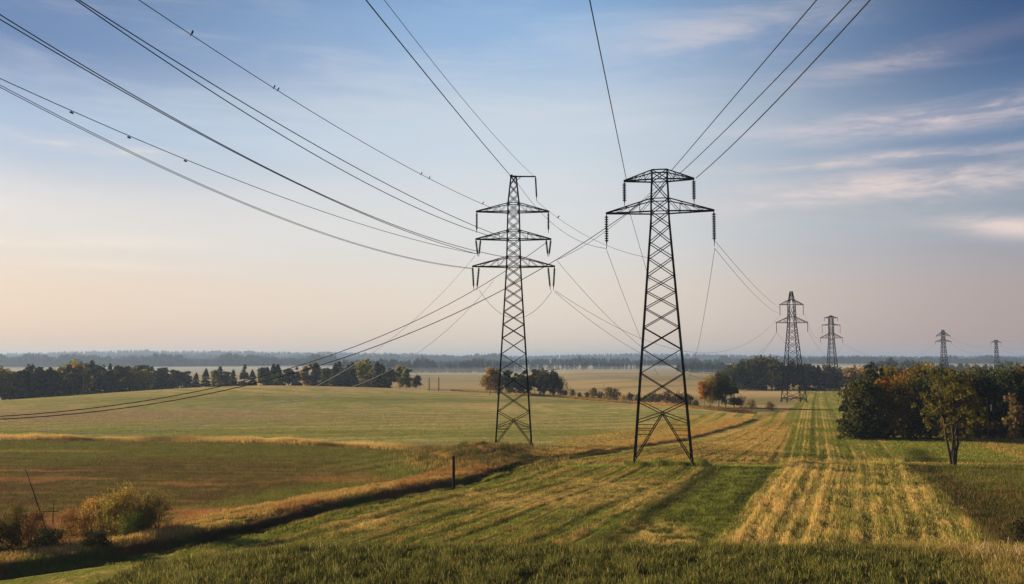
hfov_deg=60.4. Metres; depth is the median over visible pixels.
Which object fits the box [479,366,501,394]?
broadleaf tree
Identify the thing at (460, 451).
bank grass
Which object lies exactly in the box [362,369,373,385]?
birch tree
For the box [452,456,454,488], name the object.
wooden post
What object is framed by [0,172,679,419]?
power line wire
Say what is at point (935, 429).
bush
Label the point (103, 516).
shrub
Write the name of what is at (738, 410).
field edge grass
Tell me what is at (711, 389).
broadleaf tree
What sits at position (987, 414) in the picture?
marker pole
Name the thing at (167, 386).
birch tree
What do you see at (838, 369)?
broadleaf tree
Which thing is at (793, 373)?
tree
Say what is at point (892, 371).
broadleaf tree
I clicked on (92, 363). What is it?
spruce tree
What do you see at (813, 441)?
field grass
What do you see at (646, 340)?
power line wire
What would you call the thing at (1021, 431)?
bush
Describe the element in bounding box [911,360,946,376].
broadleaf tree
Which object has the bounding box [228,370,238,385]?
spruce tree
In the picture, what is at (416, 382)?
broadleaf tree
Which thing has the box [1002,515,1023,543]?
bush
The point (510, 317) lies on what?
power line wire
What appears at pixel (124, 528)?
bush
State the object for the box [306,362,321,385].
tree
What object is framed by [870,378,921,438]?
broadleaf tree
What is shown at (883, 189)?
sky
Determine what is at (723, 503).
field grass
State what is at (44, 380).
pine tree
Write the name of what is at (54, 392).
spruce tree
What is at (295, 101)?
power line wire
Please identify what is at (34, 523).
bush
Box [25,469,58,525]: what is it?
dead branch
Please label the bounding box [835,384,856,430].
spruce tree
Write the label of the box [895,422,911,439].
bush
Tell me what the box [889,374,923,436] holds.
broadleaf tree
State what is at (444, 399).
ground
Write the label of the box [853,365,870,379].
broadleaf tree
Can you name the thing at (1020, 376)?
broadleaf tree
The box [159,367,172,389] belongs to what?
spruce tree
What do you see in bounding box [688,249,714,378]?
power line wire
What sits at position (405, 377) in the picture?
birch tree
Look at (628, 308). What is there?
power line wire
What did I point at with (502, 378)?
broadleaf tree
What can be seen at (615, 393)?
bush
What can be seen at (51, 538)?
bush
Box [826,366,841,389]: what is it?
spruce tree
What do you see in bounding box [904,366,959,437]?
broadleaf tree
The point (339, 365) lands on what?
spruce tree
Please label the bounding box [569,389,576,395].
bush
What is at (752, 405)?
bush
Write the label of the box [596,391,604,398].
bush
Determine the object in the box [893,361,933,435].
broadleaf tree
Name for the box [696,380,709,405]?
birch tree
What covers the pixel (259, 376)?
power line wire
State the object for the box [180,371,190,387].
birch tree
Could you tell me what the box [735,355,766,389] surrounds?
broadleaf tree
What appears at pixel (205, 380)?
spruce tree
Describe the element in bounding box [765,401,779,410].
bush
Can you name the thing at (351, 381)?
spruce tree
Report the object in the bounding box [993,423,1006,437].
bush
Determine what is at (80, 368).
birch tree
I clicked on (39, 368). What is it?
spruce tree
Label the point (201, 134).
power line wire
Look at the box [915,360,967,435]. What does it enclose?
broadleaf tree
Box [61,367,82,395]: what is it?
birch tree
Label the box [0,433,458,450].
field edge grass
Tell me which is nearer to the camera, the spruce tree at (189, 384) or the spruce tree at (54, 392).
the spruce tree at (54, 392)
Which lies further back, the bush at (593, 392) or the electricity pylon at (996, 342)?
the electricity pylon at (996, 342)
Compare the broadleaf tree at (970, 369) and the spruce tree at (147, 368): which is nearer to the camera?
the broadleaf tree at (970, 369)
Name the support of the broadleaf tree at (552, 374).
on the ground at (444, 399)
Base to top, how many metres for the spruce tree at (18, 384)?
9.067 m
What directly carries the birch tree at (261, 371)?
on the ground at (444, 399)
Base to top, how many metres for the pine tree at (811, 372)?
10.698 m
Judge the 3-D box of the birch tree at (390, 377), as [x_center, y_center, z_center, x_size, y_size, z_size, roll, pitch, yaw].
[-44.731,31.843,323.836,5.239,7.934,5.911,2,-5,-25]
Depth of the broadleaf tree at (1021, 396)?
111.18 m
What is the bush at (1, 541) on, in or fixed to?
on the ground at (444, 399)
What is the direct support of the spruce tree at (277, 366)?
on the ground at (444, 399)
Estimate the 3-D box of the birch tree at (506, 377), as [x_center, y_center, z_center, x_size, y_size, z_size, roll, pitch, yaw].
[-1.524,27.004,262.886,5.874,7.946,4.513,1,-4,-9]
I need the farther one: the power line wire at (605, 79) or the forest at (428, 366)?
the forest at (428, 366)
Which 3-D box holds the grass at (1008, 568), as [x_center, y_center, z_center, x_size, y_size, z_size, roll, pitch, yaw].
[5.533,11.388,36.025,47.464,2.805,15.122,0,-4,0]
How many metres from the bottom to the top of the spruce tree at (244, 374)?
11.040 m
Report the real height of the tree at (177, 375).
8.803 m
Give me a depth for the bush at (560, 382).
254.88 m
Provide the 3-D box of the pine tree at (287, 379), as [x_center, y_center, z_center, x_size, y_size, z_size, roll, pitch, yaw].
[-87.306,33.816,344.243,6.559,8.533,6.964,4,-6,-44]
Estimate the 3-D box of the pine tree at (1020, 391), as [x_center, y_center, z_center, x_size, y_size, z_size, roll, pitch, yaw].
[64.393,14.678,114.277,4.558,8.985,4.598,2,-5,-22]
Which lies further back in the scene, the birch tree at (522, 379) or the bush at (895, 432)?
the birch tree at (522, 379)
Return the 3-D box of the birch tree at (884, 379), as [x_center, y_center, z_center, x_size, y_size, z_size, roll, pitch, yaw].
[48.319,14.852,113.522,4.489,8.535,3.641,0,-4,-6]
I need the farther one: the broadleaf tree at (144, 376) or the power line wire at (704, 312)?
the broadleaf tree at (144, 376)
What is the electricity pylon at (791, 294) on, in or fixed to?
on the ground at (444, 399)
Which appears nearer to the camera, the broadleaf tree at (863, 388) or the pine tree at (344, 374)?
the broadleaf tree at (863, 388)
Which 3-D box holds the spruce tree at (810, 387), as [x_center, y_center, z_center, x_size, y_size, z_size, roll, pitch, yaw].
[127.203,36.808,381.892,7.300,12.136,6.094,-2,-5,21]
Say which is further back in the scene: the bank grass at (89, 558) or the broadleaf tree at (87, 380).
the broadleaf tree at (87, 380)
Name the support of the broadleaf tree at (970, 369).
on the ground at (444, 399)
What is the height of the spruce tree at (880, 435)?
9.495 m
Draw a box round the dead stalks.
[946,533,1022,564]
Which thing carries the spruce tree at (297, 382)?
on the ground at (444, 399)
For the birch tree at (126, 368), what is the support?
on the ground at (444, 399)
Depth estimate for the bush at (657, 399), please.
209.13 m
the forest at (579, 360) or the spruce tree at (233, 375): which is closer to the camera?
the spruce tree at (233, 375)
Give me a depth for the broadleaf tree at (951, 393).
83.39 m
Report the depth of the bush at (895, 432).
112.30 m
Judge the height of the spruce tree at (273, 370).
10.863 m
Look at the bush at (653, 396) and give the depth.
211.76 m
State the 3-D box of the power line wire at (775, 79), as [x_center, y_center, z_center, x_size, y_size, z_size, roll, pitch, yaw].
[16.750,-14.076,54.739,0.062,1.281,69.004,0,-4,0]
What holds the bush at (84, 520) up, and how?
on the ground at (444, 399)
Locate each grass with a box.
[0,412,725,447]
[0,417,754,563]
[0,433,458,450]
[0,439,478,549]
[0,448,621,580]
[85,535,1023,583]
[100,460,779,566]
[366,439,612,474]
[450,389,757,413]
[563,418,894,461]
[624,457,710,466]
[881,437,1023,465]
[899,463,1023,546]
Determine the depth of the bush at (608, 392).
238.54 m
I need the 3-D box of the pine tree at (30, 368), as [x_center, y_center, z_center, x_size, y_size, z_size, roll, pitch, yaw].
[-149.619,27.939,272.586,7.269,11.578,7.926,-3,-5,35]
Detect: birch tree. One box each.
[22,369,32,389]
[56,368,65,385]
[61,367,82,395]
[69,363,84,394]
[108,369,114,392]
[111,365,125,391]
[117,365,131,384]
[148,370,162,389]
[163,375,176,388]
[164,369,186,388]
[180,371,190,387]
[210,370,223,384]
[219,371,231,384]
[256,367,270,385]
[271,369,283,384]
[298,365,310,385]
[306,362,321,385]
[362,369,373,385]
[385,368,397,387]
[395,365,404,387]
[399,367,412,388]
[503,369,512,394]
[508,373,523,394]
[516,370,532,393]
[528,369,538,394]
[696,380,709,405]
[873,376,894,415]
[1001,393,1023,442]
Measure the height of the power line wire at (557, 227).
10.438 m
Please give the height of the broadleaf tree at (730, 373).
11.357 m
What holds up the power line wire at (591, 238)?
attached to the electricity pylon at (519, 231)
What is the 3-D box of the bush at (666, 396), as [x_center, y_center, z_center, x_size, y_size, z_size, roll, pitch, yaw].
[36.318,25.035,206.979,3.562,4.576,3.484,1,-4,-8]
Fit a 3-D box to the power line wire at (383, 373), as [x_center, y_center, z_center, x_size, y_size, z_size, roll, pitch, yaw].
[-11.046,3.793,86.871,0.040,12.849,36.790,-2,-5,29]
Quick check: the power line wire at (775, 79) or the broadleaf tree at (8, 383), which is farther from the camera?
the broadleaf tree at (8, 383)
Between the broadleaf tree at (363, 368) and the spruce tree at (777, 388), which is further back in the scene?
the spruce tree at (777, 388)
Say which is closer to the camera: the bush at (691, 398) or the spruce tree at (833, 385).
the bush at (691, 398)
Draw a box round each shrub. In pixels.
[95,487,119,534]
[130,491,155,530]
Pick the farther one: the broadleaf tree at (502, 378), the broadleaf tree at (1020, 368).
the broadleaf tree at (502, 378)
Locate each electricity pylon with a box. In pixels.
[472,174,554,443]
[604,168,715,465]
[776,291,807,401]
[820,315,842,368]
[935,330,951,369]
[991,340,1000,367]
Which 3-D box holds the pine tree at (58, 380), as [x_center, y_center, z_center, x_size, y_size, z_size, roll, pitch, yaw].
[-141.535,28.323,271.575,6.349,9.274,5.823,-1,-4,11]
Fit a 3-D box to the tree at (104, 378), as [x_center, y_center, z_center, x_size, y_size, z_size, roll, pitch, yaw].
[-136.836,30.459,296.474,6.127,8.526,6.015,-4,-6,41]
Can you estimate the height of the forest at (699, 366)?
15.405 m
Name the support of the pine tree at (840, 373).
on the ground at (444, 399)
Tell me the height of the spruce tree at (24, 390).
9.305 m
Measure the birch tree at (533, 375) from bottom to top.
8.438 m
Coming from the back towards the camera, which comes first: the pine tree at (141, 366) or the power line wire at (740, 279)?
the pine tree at (141, 366)
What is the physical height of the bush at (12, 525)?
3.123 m
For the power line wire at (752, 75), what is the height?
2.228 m
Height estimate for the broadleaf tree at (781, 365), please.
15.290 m
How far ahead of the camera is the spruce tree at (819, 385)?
363.30 m
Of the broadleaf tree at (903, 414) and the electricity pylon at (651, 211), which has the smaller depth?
the electricity pylon at (651, 211)
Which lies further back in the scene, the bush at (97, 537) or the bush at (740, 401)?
the bush at (740, 401)
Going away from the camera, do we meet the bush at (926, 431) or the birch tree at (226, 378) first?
the bush at (926, 431)
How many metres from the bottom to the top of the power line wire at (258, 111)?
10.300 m
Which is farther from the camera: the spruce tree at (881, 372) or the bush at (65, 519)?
the spruce tree at (881, 372)
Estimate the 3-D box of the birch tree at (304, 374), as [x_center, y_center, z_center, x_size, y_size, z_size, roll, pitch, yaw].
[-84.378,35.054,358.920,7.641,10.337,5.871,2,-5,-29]
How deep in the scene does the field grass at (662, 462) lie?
84.31 m
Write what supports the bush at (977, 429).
on the ground at (444, 399)
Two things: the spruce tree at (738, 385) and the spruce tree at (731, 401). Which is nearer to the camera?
the spruce tree at (731, 401)
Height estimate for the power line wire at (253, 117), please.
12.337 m
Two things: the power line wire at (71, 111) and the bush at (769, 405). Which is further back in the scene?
the bush at (769, 405)
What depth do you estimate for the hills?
3366.41 m
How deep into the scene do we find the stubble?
58.59 m
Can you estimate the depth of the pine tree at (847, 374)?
366.68 m
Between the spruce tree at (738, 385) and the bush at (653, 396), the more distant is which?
the spruce tree at (738, 385)
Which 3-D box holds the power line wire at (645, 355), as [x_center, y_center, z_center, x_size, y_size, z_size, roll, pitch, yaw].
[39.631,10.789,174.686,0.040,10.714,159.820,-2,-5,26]
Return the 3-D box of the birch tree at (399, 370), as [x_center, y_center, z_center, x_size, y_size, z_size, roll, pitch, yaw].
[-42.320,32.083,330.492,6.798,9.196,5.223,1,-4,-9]
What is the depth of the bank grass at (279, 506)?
60.19 m
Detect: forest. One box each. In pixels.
[0,349,1023,360]
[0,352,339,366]
[341,358,514,372]
[415,356,720,367]
[513,360,639,370]
[676,360,747,371]
[720,354,1023,363]
[866,357,1019,373]
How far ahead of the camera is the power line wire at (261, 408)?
75.56 m
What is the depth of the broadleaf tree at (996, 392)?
109.81 m
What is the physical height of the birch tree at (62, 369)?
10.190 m
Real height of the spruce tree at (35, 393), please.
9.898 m
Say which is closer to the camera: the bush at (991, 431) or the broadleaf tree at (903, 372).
the bush at (991, 431)
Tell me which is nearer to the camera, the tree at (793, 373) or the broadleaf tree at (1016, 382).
the broadleaf tree at (1016, 382)
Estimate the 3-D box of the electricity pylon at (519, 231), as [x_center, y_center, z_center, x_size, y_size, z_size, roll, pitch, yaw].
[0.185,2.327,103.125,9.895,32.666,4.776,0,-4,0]
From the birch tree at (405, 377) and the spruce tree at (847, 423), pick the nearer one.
the spruce tree at (847, 423)
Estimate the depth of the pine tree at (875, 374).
120.96 m
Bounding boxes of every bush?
[0,499,34,550]
[0,517,18,552]
[13,505,54,547]
[27,524,72,549]
[51,503,81,535]
[67,493,109,537]
[75,528,115,547]
[89,481,151,537]
[115,512,148,535]
[139,483,178,529]
[548,376,570,394]
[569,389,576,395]
[589,388,598,398]
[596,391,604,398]
[602,385,611,399]
[610,388,620,399]
[626,392,634,400]
[647,392,657,402]
[655,393,663,402]
[660,390,671,403]
[669,395,677,403]
[673,390,684,403]
[683,393,694,404]
[734,395,746,407]
[744,398,757,409]
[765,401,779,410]
[839,418,862,438]
[855,416,874,438]
[861,406,889,438]
[879,414,896,438]
[887,424,899,437]
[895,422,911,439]
[903,409,927,439]
[920,421,937,437]
[926,415,943,439]
[973,423,989,438]
[981,423,997,438]
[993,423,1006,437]
[1001,414,1022,437]
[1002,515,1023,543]
[1017,414,1023,437]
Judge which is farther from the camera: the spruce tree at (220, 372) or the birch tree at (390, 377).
the spruce tree at (220, 372)
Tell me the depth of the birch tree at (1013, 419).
104.83 m
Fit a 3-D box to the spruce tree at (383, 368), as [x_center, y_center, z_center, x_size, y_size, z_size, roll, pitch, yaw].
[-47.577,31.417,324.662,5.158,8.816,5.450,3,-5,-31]
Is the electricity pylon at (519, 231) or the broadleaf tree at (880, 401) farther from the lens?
the broadleaf tree at (880, 401)
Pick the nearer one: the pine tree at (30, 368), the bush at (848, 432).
the bush at (848, 432)
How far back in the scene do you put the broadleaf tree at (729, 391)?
185.32 m
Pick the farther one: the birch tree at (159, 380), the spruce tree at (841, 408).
the birch tree at (159, 380)
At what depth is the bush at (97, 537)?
44.98 m
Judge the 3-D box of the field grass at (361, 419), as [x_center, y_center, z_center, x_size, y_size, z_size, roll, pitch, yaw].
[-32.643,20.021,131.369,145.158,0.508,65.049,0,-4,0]
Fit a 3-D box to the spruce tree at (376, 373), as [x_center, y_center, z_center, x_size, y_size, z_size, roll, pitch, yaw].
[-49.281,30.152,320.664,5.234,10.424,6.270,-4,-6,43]
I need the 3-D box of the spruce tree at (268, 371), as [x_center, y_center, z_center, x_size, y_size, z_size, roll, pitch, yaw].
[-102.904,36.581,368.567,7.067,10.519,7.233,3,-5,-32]
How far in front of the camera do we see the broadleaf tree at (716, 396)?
185.90 m
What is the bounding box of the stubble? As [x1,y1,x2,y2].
[715,455,994,545]
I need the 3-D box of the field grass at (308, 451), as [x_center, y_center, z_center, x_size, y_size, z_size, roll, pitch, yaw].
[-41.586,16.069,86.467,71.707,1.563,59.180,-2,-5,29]
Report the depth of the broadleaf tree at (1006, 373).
112.97 m
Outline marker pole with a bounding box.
[986,397,991,440]
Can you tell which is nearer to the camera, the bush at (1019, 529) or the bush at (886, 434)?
the bush at (1019, 529)
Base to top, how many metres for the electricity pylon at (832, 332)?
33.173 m
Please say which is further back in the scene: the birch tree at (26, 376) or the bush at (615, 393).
the birch tree at (26, 376)
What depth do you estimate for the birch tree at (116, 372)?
295.40 m
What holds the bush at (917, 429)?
on the ground at (444, 399)
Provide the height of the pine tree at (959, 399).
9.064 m
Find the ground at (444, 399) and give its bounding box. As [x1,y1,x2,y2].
[0,362,1023,583]
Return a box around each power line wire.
[0,14,503,256]
[0,19,476,253]
[0,78,474,253]
[0,85,468,267]
[0,87,470,268]
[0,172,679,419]
[0,243,545,416]
[36,256,474,433]
[75,0,496,237]
[79,0,503,237]
[139,0,505,213]
[264,280,493,403]
[366,0,509,174]
[384,0,533,175]
[479,290,551,317]
[516,181,606,248]
[538,202,646,257]
[554,291,772,373]
[556,291,775,352]
[557,172,670,259]
[557,261,773,379]
[589,0,626,179]
[606,249,657,374]
[672,0,816,169]
[680,0,850,172]
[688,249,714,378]
[696,0,870,177]
[715,249,771,309]
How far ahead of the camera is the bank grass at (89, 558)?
49.65 m
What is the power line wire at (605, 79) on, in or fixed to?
attached to the electricity pylon at (651, 211)
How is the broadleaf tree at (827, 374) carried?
on the ground at (444, 399)
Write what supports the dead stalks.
on the ground at (444, 399)
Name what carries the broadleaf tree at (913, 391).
on the ground at (444, 399)
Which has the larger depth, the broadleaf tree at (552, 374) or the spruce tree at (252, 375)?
the spruce tree at (252, 375)
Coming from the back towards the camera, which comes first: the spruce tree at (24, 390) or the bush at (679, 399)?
the spruce tree at (24, 390)
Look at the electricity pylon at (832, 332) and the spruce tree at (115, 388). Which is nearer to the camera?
the spruce tree at (115, 388)
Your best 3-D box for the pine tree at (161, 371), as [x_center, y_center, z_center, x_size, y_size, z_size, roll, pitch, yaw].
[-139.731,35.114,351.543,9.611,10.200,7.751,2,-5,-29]
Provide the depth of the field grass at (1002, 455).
96.84 m
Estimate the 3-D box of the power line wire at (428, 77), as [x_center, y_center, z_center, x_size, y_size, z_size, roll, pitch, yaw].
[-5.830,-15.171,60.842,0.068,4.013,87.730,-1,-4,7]
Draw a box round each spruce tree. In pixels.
[8,371,25,398]
[10,370,28,399]
[26,368,44,397]
[33,367,47,397]
[40,369,55,397]
[47,367,59,395]
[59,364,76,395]
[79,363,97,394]
[87,360,99,392]
[101,363,111,392]
[109,369,123,392]
[135,368,144,390]
[144,365,154,389]
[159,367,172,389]
[181,371,194,387]
[191,372,199,387]
[200,368,210,386]
[211,366,226,386]
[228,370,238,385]
[238,364,249,385]
[247,369,256,385]
[259,367,270,385]
[267,363,277,384]
[272,364,285,384]
[290,367,302,385]
[328,362,341,386]
[331,361,346,386]
[344,362,360,386]
[368,360,384,387]
[378,366,387,387]
[727,377,741,406]
[735,360,751,389]
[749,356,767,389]
[774,380,789,389]
[798,363,812,389]
[811,365,825,390]
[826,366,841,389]
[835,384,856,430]
[836,377,875,438]
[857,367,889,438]
[878,367,884,432]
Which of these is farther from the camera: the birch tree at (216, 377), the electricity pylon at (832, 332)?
the electricity pylon at (832, 332)
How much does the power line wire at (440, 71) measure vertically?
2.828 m
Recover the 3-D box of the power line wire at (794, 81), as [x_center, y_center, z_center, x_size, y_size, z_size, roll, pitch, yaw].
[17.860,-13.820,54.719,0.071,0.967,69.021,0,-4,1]
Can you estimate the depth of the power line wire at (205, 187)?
64.62 m
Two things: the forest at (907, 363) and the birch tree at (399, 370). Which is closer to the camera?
the birch tree at (399, 370)
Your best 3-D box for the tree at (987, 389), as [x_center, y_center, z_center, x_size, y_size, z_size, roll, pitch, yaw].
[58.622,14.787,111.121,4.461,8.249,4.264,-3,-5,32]
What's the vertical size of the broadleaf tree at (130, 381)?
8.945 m
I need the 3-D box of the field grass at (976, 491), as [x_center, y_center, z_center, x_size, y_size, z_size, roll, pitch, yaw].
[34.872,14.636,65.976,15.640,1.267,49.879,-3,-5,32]
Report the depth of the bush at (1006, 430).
111.67 m
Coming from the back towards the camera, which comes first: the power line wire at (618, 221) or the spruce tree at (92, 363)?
the spruce tree at (92, 363)
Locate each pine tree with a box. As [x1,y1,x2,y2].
[25,364,36,397]
[27,367,53,397]
[51,369,63,390]
[92,364,107,393]
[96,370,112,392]
[135,365,144,371]
[154,367,169,378]
[280,368,296,385]
[319,368,335,384]
[337,368,349,384]
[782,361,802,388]
[803,366,821,386]
[836,368,856,384]
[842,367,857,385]
[858,361,886,409]
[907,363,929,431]
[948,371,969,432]
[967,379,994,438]
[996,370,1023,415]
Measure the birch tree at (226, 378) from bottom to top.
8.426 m
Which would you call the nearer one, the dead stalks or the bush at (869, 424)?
the dead stalks
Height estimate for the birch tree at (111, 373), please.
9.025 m
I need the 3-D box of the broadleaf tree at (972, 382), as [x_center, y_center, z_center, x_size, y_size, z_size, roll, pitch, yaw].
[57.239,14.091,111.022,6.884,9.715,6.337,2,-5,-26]
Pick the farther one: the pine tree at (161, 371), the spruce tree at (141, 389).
the pine tree at (161, 371)
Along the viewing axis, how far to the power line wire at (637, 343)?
128.11 m
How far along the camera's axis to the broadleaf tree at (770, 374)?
365.85 m
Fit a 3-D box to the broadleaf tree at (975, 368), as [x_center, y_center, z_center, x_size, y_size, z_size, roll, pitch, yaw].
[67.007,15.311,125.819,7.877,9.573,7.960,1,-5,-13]
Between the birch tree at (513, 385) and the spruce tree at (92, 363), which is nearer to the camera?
the birch tree at (513, 385)
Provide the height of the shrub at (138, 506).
2.517 m
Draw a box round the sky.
[0,0,1023,357]
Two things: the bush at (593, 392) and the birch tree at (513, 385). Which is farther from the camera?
the birch tree at (513, 385)
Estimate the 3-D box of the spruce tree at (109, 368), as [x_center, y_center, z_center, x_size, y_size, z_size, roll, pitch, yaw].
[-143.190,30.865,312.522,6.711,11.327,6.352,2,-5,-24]
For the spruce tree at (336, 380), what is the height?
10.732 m
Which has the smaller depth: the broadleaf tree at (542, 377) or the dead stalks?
the dead stalks
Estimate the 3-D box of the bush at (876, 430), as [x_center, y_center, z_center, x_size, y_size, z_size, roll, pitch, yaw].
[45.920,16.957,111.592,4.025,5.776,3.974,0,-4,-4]
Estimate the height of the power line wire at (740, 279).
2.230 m
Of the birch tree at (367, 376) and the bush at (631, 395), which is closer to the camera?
the bush at (631, 395)
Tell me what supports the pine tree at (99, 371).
on the ground at (444, 399)
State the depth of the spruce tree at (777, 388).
376.16 m
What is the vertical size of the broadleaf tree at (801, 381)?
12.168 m
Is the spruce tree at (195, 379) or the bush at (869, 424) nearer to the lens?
the bush at (869, 424)
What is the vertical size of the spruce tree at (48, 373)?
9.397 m
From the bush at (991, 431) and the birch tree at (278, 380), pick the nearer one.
the bush at (991, 431)
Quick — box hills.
[56,354,734,362]
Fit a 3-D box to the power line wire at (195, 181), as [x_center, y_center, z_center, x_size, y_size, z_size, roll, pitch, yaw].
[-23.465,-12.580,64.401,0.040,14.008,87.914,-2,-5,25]
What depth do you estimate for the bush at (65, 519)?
50.43 m
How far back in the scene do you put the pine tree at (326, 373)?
346.82 m
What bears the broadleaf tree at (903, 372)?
on the ground at (444, 399)
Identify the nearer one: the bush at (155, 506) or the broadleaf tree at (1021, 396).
the bush at (155, 506)
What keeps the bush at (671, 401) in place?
on the ground at (444, 399)
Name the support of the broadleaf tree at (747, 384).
on the ground at (444, 399)
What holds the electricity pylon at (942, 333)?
on the ground at (444, 399)
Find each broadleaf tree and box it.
[0,369,16,399]
[59,359,95,394]
[117,367,141,390]
[131,369,156,390]
[353,358,371,386]
[412,375,422,387]
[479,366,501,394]
[494,368,504,394]
[533,367,552,393]
[547,369,563,393]
[703,373,717,404]
[710,371,729,406]
[716,373,736,407]
[721,365,745,386]
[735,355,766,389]
[736,358,761,389]
[750,354,784,389]
[766,356,784,389]
[790,363,810,389]
[815,363,838,387]
[833,368,896,438]
[835,366,844,389]
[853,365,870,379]
[862,377,905,433]
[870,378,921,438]
[876,362,908,382]
[888,366,907,380]
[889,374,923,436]
[892,370,936,429]
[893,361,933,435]
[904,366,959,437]
[910,368,993,465]
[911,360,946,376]
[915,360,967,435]
[950,365,996,438]
[959,365,991,423]
[966,364,1013,438]
[967,366,996,419]
[984,364,1023,436]
[997,363,1023,436]
[1007,363,1023,373]
[1012,367,1023,407]
[1016,374,1023,416]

